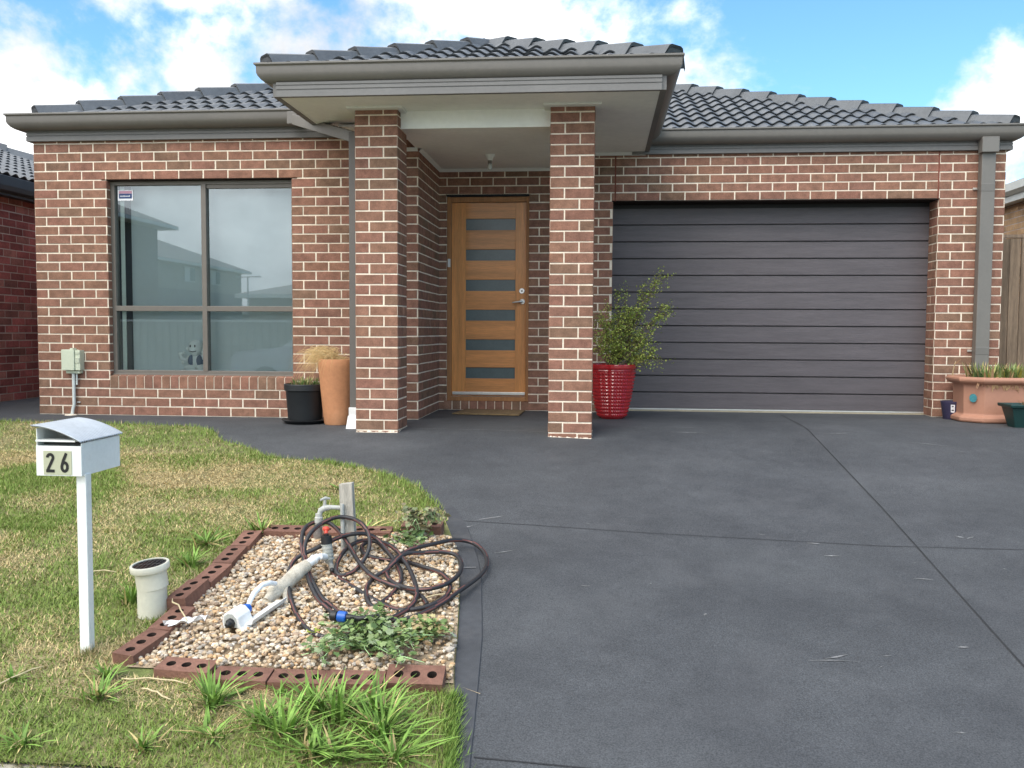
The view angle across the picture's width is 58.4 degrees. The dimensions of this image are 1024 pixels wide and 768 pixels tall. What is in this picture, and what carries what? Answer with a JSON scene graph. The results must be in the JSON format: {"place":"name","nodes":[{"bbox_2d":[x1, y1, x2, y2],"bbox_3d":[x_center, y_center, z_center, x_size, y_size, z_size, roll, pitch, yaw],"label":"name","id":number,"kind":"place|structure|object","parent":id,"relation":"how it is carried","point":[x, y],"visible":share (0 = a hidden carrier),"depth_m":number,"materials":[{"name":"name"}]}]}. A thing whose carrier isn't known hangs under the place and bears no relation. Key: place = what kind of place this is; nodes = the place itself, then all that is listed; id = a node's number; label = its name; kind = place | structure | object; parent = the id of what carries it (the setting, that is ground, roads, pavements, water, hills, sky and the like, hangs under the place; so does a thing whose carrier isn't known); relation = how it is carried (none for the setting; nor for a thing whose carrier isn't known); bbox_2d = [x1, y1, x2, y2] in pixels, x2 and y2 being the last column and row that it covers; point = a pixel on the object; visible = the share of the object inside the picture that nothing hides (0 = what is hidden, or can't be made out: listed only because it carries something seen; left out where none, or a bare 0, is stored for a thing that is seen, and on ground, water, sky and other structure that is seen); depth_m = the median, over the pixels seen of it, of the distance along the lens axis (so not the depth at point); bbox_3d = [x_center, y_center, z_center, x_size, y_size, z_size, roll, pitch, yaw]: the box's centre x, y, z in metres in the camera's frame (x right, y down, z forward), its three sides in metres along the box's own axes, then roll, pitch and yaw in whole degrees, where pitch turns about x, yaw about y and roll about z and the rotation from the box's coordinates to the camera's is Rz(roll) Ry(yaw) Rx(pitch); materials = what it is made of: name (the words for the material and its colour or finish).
{"place":"outdoors","nodes":[
{"label":"outdoors","id":0,"kind":"place"},
{"bbox_2d":[0,763,84,767],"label":"footpath","id":1,"kind":"structure","parent":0,"point":[7,765],"depth_m":3.17,"materials":[{"name":"concrete"}]},
{"bbox_2d":[0,417,479,767],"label":"lawn","id":2,"kind":"structure","parent":0,"point":[143,672],"depth_m":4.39,"materials":[{"name":"plant"}]},
{"bbox_2d":[4,661,32,682],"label":"grass tuft","id":3,"kind":"object","parent":2,"relation":"on","point":[11,674],"visible":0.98,"depth_m":3.70,"materials":[{"name":"green plant"}]},
{"bbox_2d":[0,666,43,683],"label":"straw stalk","id":4,"kind":"object","parent":2,"relation":"on","point":[20,674],"visible":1,"depth_m":3.69,"materials":[{"name":"beige plant"}]},
{"bbox_2d":[0,720,54,752],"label":"grass tuft","id":5,"kind":"object","parent":2,"relation":"on","point":[24,737],"visible":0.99,"depth_m":3.26,"materials":[{"name":"green plant"}]},
{"bbox_2d":[30,417,122,651],"bbox_3d":[-1.889,0.683,4.011,0.216,1.046,0.346,1,3,5],"label":"letterbox","id":6,"kind":"object","parent":2,"relation":"on","point":[81,449],"visible":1,"depth_m":3.89,"materials":[{"name":"white metal"}]},
{"bbox_2d":[53,663,136,702],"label":"grass tuft","id":7,"kind":"object","parent":2,"relation":"on","point":[99,694],"visible":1,"depth_m":3.56,"materials":[{"name":"green plant"}]},
{"bbox_2d":[81,656,135,679],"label":"grass tuft","id":8,"kind":"object","parent":2,"relation":"on","point":[106,671],"visible":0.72,"depth_m":3.71,"materials":[{"name":"green plant"}]},
{"bbox_2d":[104,581,136,605],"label":"grass tuft","id":9,"kind":"object","parent":2,"relation":"on","point":[131,596],"visible":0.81,"depth_m":4.37,"materials":[{"name":"green plant"}]},
{"bbox_2d":[112,629,169,665],"bbox_3d":[-1.581,1.138,3.910,0.105,0.080,0.230,3,12,17],"label":"edging brick","id":10,"kind":"object","parent":2,"relation":"on","point":[144,643],"visible":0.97,"depth_m":3.87,"materials":[{"name":"red brick"}]},
{"bbox_2d":[112,722,175,755],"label":"grass tuft","id":11,"kind":"object","parent":2,"relation":"on","point":[139,743],"visible":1,"depth_m":3.22,"materials":[{"name":"green plant"}]},
{"bbox_2d":[129,557,169,619],"bbox_3d":[-1.687,0.970,4.268,0.178,0.292,0.177,1,3,5],"label":"pvc pipe","id":12,"kind":"object","parent":2,"relation":"on","point":[151,578],"visible":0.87,"depth_m":4.22,"materials":[{"name":"beige plastic"}]},
{"bbox_2d":[121,677,187,683],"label":"straw stalk","id":13,"kind":"object","parent":2,"relation":"on","point":[154,678],"visible":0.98,"depth_m":3.65,"materials":[{"name":"beige plant"}]},
{"bbox_2d":[141,688,170,699],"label":"straw stalk","id":14,"kind":"object","parent":2,"relation":"on","point":[158,692],"visible":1,"depth_m":3.55,"materials":[{"name":"beige plant"}]},
{"bbox_2d":[153,656,216,680],"bbox_3d":[-1.327,1.183,3.740,0.230,0.080,0.105,1,12,9],"label":"edging brick","id":15,"kind":"object","parent":2,"relation":"on","point":[169,667],"visible":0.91,"depth_m":3.71,"materials":[{"name":"red brick"}]},
{"bbox_2d":[173,544,215,567],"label":"grass tuft","id":16,"kind":"object","parent":2,"relation":"on","point":[187,562],"visible":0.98,"depth_m":4.82,"materials":[{"name":"green plant"}]},
{"bbox_2d":[168,523,237,547],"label":"grass tuft","id":17,"kind":"object","parent":2,"relation":"on","point":[201,538],"visible":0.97,"depth_m":5.15,"materials":[{"name":"green plant"}]},
{"bbox_2d":[170,705,247,757],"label":"grass tuft","id":18,"kind":"object","parent":2,"relation":"on","point":[206,721],"visible":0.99,"depth_m":3.31,"materials":[{"name":"green plant"}]},
{"bbox_2d":[172,665,261,713],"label":"grass tuft","id":19,"kind":"object","parent":2,"relation":"on","point":[212,699],"visible":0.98,"depth_m":3.52,"materials":[{"name":"green plant"}]},
{"bbox_2d":[212,666,274,689],"bbox_3d":[-1.079,1.196,3.666,0.230,0.080,0.105,1,12,5],"label":"edging brick","id":20,"kind":"object","parent":2,"relation":"on","point":[228,672],"visible":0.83,"depth_m":3.64,"materials":[{"name":"red brick"}]},
{"bbox_2d":[213,510,291,532],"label":"grass tuft","id":21,"kind":"object","parent":2,"relation":"on","point":[258,525],"visible":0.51,"depth_m":5.28,"materials":[{"name":"green plant"}]},
{"bbox_2d":[222,677,308,731],"bbox_3d":[-0.913,1.200,3.411,0.353,0.098,0.413,-1,3,-14],"label":"grass tuft","id":22,"kind":"object","parent":2,"relation":"on","point":[256,718],"visible":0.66,"depth_m":3.41,"materials":[{"name":"green plant"}]},
{"bbox_2d":[269,679,288,694],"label":"grass tuft","id":23,"kind":"object","parent":2,"relation":"on","point":[282,688],"visible":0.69,"depth_m":3.57,"materials":[{"name":"green plant"}]},
{"bbox_2d":[223,681,351,745],"bbox_3d":[-0.817,1.193,3.299,0.433,0.148,0.423,1,3,14],"label":"grass tuft","id":24,"kind":"object","parent":2,"relation":"on","point":[293,715],"visible":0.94,"depth_m":3.32,"materials":[{"name":"green plant"}]},
{"bbox_2d":[126,532,458,682],"bbox_3d":[-0.842,1.026,4.466,1.368,0.234,1.525,1,3,5],"label":"gravel bed","id":25,"kind":"object","parent":2,"relation":"on","point":[381,660],"visible":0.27,"depth_m":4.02,"materials":[{"name":"beige gravel"}]},
{"bbox_2d":[148,606,195,634],"bbox_3d":[-1.531,1.090,4.131,0.105,0.080,0.230,1,12,8],"label":"edging brick","id":26,"kind":"object","parent":25,"relation":"on","point":[173,613],"visible":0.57,"depth_m":4.13,"materials":[{"name":"red brick"}]},
{"bbox_2d":[172,598,186,621],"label":"straw stalk","id":27,"kind":"object","parent":26,"relation":"on","point":[180,609],"visible":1,"depth_m":4.12,"materials":[{"name":"beige plant"}]},
{"bbox_2d":[163,614,209,626],"bbox_3d":[-1.442,1.047,4.054,0.226,0.050,0.034,-1,3,-15],"label":"paper scrap","id":28,"kind":"object","parent":25,"relation":"on","point":[167,623],"visible":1,"depth_m":4.05,"materials":[{"name":"white paper"}]},
{"bbox_2d":[166,578,209,610],"bbox_3d":[-1.550,1.018,4.386,0.105,0.080,0.230,-4,11,10],"label":"edging brick","id":29,"kind":"object","parent":25,"relation":"on","point":[190,592],"visible":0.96,"depth_m":4.35,"materials":[{"name":"red brick"}]},
{"bbox_2d":[194,563,231,590],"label":"edging brick","id":30,"kind":"object","parent":25,"relation":"on","point":[214,573],"visible":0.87,"depth_m":4.62,"materials":[{"name":"red brick"}]},
{"bbox_2d":[212,546,246,567],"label":"edging brick","id":31,"kind":"object","parent":25,"relation":"on","point":[232,555],"visible":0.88,"depth_m":4.84,"materials":[{"name":"red brick"}]},
{"bbox_2d":[230,530,262,550],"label":"edging brick","id":32,"kind":"object","parent":25,"relation":"on","point":[249,539],"visible":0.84,"depth_m":5.08,"materials":[{"name":"red brick"}]},
{"bbox_2d":[223,554,320,629],"bbox_3d":[-1.097,0.969,4.291,0.187,0.211,0.664,1,4,19],"label":"oscillating sprinkler","id":33,"kind":"object","parent":25,"relation":"on","point":[240,617],"visible":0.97,"depth_m":4.26,"materials":[{"name":"white plastic"}]},
{"bbox_2d":[263,525,306,539],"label":"edging brick","id":34,"kind":"object","parent":25,"relation":"on","point":[279,531],"visible":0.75,"depth_m":5.17,"materials":[{"name":"red brick"}]},
{"bbox_2d":[305,525,340,538],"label":"edging brick","id":35,"kind":"object","parent":25,"relation":"on","point":[332,531],"visible":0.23,"depth_m":5.16,"materials":[{"name":"red brick"}]},
{"bbox_2d":[318,526,334,569],"bbox_3d":[-0.939,0.882,4.658,0.083,0.295,0.135,1,3,5],"label":"water riser","id":36,"kind":"object","parent":25,"relation":"in","point":[326,555],"visible":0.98,"depth_m":4.65,"materials":[{"name":"grey plastic"}]},
{"bbox_2d":[339,482,356,557],"bbox_3d":[-0.873,0.762,4.892,0.095,0.479,0.047,1,3,5],"label":"timber stake","id":37,"kind":"object","parent":25,"relation":"in","point":[346,495],"visible":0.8,"depth_m":4.87,"materials":[{"name":"grey wood"}]},
{"bbox_2d":[313,496,345,561],"bbox_3d":[-0.967,0.776,4.869,0.183,0.354,0.066,1,3,5],"label":"garden tap","id":38,"kind":"object","parent":37,"relation":"attached to","point":[317,533],"visible":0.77,"depth_m":4.85,"materials":[{"name":"grey plastic"}]},
{"bbox_2d":[356,526,392,539],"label":"edging brick","id":39,"kind":"object","parent":25,"relation":"on","point":[374,530],"visible":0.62,"depth_m":5.18,"materials":[{"name":"red brick"}]},
{"bbox_2d":[301,601,448,665],"bbox_3d":[-0.574,1.056,3.877,0.607,0.150,0.539,1,3,5],"label":"trailing weed","id":40,"kind":"object","parent":25,"relation":"on","point":[391,638],"visible":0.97,"depth_m":3.83,"materials":[{"name":"green plant"}]},
{"bbox_2d":[286,515,488,638],"bbox_3d":[-0.637,0.893,4.510,0.977,0.362,1.191,1,3,5],"label":"garden hose","id":41,"kind":"object","parent":25,"relation":"on","point":[338,615],"visible":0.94,"depth_m":4.57,"materials":[{"name":"black plastic"}]},
{"bbox_2d":[376,527,433,548],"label":"broadleaf weed","id":42,"kind":"object","parent":25,"relation":"on","point":[409,539],"visible":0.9,"depth_m":5.04,"materials":[{"name":"green plant"}]},
{"bbox_2d":[393,503,450,536],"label":"dried weed","id":43,"kind":"object","parent":25,"relation":"on","point":[412,518],"visible":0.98,"depth_m":5.09,"materials":[{"name":"green plant"}]},
{"bbox_2d":[401,520,443,535],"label":"edging brick","id":44,"kind":"object","parent":25,"relation":"on","point":[437,529],"visible":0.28,"depth_m":5.18,"materials":[{"name":"red brick"}]},
{"bbox_2d":[396,613,456,643],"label":"trailing weed","id":45,"kind":"object","parent":25,"relation":"on","point":[425,622],"visible":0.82,"depth_m":3.96,"materials":[{"name":"green plant"}]},
{"bbox_2d":[418,593,458,600],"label":"straw stalk","id":46,"kind":"object","parent":25,"relation":"on","point":[435,595],"visible":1,"depth_m":4.35,"materials":[{"name":"beige plant"}]},
{"bbox_2d":[267,669,329,691],"bbox_3d":[-0.843,1.200,3.646,0.230,0.080,0.105,0,12,4],"label":"edging brick","id":47,"kind":"object","parent":2,"relation":"on","point":[282,674],"visible":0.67,"depth_m":3.63,"materials":[{"name":"red brick"}]},
{"bbox_2d":[232,706,377,767],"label":"grass tuft","id":48,"kind":"object","parent":2,"relation":"on","point":[311,742],"visible":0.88,"depth_m":3.18,"materials":[{"name":"green plant"}]},
{"bbox_2d":[257,668,359,717],"bbox_3d":[-0.783,1.166,3.486,0.426,0.129,0.426,0,3,-10],"label":"grass tuft","id":49,"kind":"object","parent":2,"relation":"on","point":[309,692],"visible":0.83,"depth_m":3.50,"materials":[{"name":"green plant"}]},
{"bbox_2d":[274,713,397,767],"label":"grass tuft","id":50,"kind":"object","parent":2,"relation":"on","point":[346,752],"visible":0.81,"depth_m":3.17,"materials":[{"name":"green plant"}]},
{"bbox_2d":[277,667,403,731],"bbox_3d":[-0.639,1.166,3.410,0.473,0.156,0.489,1,3,5],"label":"grass tuft","id":51,"kind":"object","parent":2,"relation":"on","point":[341,713],"visible":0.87,"depth_m":3.40,"materials":[{"name":"green plant"}]},
{"bbox_2d":[316,482,372,491],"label":"grass tuft","id":52,"kind":"object","parent":2,"relation":"on","point":[342,482],"visible":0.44,"depth_m":6.08,"materials":[{"name":"green plant"}]},
{"bbox_2d":[324,669,386,693],"bbox_3d":[-0.620,1.199,3.633,0.230,0.080,0.105,0,12,4],"label":"edging brick","id":53,"kind":"object","parent":2,"relation":"on","point":[351,682],"visible":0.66,"depth_m":3.62,"materials":[{"name":"red brick"}]},
{"bbox_2d":[307,669,429,729],"bbox_3d":[-0.516,1.176,3.412,0.434,0.128,0.411,-2,4,-34],"label":"grass tuft","id":54,"kind":"object","parent":2,"relation":"on","point":[372,700],"visible":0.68,"depth_m":3.45,"materials":[{"name":"green plant"}]},
{"bbox_2d":[356,517,389,530],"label":"grass tuft","id":55,"kind":"object","parent":2,"relation":"on","point":[373,524],"visible":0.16,"depth_m":5.32,"materials":[{"name":"plant"}]},
{"bbox_2d":[323,678,446,747],"bbox_3d":[-0.449,1.190,3.282,0.449,0.159,0.439,1,3,5],"label":"grass tuft","id":56,"kind":"object","parent":2,"relation":"on","point":[390,714],"visible":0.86,"depth_m":3.32,"materials":[{"name":"green plant"}]},
{"bbox_2d":[329,717,458,767],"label":"grass tuft","id":57,"kind":"object","parent":2,"relation":"on","point":[392,754],"visible":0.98,"depth_m":3.18,"materials":[{"name":"green plant"}]},
{"bbox_2d":[385,664,445,692],"bbox_3d":[-0.382,1.187,3.648,0.230,0.080,0.105,0,26,4],"label":"edging brick","id":58,"kind":"object","parent":2,"relation":"on","point":[430,677],"visible":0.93,"depth_m":3.62,"materials":[{"name":"red brick"}]},
{"bbox_2d":[289,345,349,424],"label":"potted grass","id":59,"kind":"object","parent":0,"point":[333,368],"depth_m":7.95,"materials":[{"name":"ceramic"}]},
{"bbox_2d":[0,397,1023,767],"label":"driveway","id":60,"kind":"structure","parent":0,"point":[670,589],"depth_m":4.77,"materials":[{"name":"grey concrete"}]},
{"bbox_2d":[0,143,39,401],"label":"neighbour house","id":61,"kind":"structure","parent":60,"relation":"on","point":[19,369],"depth_m":10.57,"materials":[{"name":"red brick"}]},
{"bbox_2d":[281,375,323,424],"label":"potted plant","id":62,"kind":"object","parent":60,"relation":"on","point":[304,401],"visible":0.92,"depth_m":8.03,"materials":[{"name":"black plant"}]},
{"bbox_2d":[436,503,482,767],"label":"kerb strip","id":63,"kind":"object","parent":60,"relation":"on","point":[468,653],"visible":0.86,"depth_m":4.07,"materials":[{"name":"concrete"}]},
{"bbox_2d":[452,409,524,415],"bbox_3d":[-0.212,0.283,9.226,0.668,0.012,0.520,1,3,11],"label":"door mat","id":64,"kind":"object","parent":60,"relation":"on","point":[491,412],"depth_m":9.12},
{"bbox_2d":[3,36,1023,438],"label":"brick house","id":65,"kind":"structure","parent":60,"relation":"on","point":[387,232],"depth_m":8.90,"materials":[{"name":"brown brick"}]},
{"bbox_2d":[61,348,83,415],"bbox_3d":[-4.208,-0.011,8.765,0.181,0.664,0.120,1,3,5],"label":"meter box","id":66,"kind":"object","parent":65,"relation":"attached to","point":[72,360],"visible":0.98,"depth_m":8.73,"materials":[{"name":"metal"}]},
{"bbox_2d":[178,340,202,370],"bbox_3d":[-3.088,-0.275,8.863,0.285,0.312,0.126,1,3,5],"label":"figurine","id":67,"kind":"object","parent":65,"relation":"on","point":[194,359],"visible":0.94,"depth_m":8.83,"materials":[{"name":"white ceramic"}]},
{"bbox_2d":[110,180,292,376],"bbox_3d":[-2.882,-1.063,8.859,2.110,2.149,0.355,1,3,5],"label":"window","id":68,"kind":"structure","parent":65,"relation":"in","point":[208,262],"depth_m":8.89,"materials":[{"name":"glass"}]},
{"bbox_2d":[446,194,528,401],"bbox_3d":[-0.251,-0.893,9.560,0.880,2.143,0.147,1,3,5],"label":"front door","id":69,"kind":"structure","parent":65,"relation":"in","point":[488,234],"depth_m":9.56,"materials":[{"name":"brown wood"}]},
{"bbox_2d":[485,154,494,169],"bbox_3d":[-0.209,-2.101,8.686,0.096,0.148,0.096,1,3,5],"label":"porch light","id":70,"kind":"object","parent":65,"relation":"attached to","point":[489,157],"visible":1,"depth_m":8.67,"materials":[{"name":"grey metal"}]},
{"bbox_2d":[611,203,929,414],"bbox_3d":[2.622,-0.772,9.431,3.183,2.162,0.036,1,3,5],"label":"garage door","id":71,"kind":"structure","parent":65,"relation":"in","point":[782,308],"depth_m":9.42,"materials":[{"name":"metal"}]},
{"bbox_2d":[592,266,677,418],"bbox_3d":[1.127,-0.391,8.674,0.891,1.449,0.608,1,3,5],"label":"potted shrub","id":72,"kind":"object","parent":60,"relation":"on","point":[613,383],"visible":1,"depth_m":8.62,"materials":[{"name":"green plant"}]},
{"bbox_2d":[940,359,961,419],"bbox_3d":[4.280,0.051,8.884,0.216,0.584,0.216,1,3,5],"label":"potted cutting","id":73,"kind":"object","parent":60,"relation":"on","point":[948,407],"visible":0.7,"depth_m":8.84,"materials":[{"name":"blue plastic"}]},
{"bbox_2d":[946,362,1023,423],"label":"planter","id":74,"kind":"object","parent":60,"relation":"on","point":[981,393],"visible":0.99,"depth_m":8.49,"materials":[{"name":"ceramic"}]},
{"bbox_2d":[997,400,1023,427],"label":"trough planter","id":75,"kind":"object","parent":60,"relation":"on","point":[1013,414],"visible":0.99,"depth_m":8.10,"materials":[{"name":"green plastic"}]},
{"bbox_2d":[999,234,1023,369],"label":"paling fence","id":76,"kind":"object","parent":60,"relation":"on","point":[1011,349],"visible":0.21,"depth_m":9.92,"materials":[{"name":"brown wood"}]},
{"bbox_2d":[1003,178,1023,340],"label":"neighbour house","id":77,"kind":"structure","parent":60,"relation":"on","point":[1014,210],"depth_m":12.63,"materials":[{"name":"yellow brick"}]},
{"bbox_2d":[0,0,1023,183],"label":"sky","id":78,"kind":"structure","parent":0,"point":[941,54],"materials":[{"name":"blue"}]}
]}

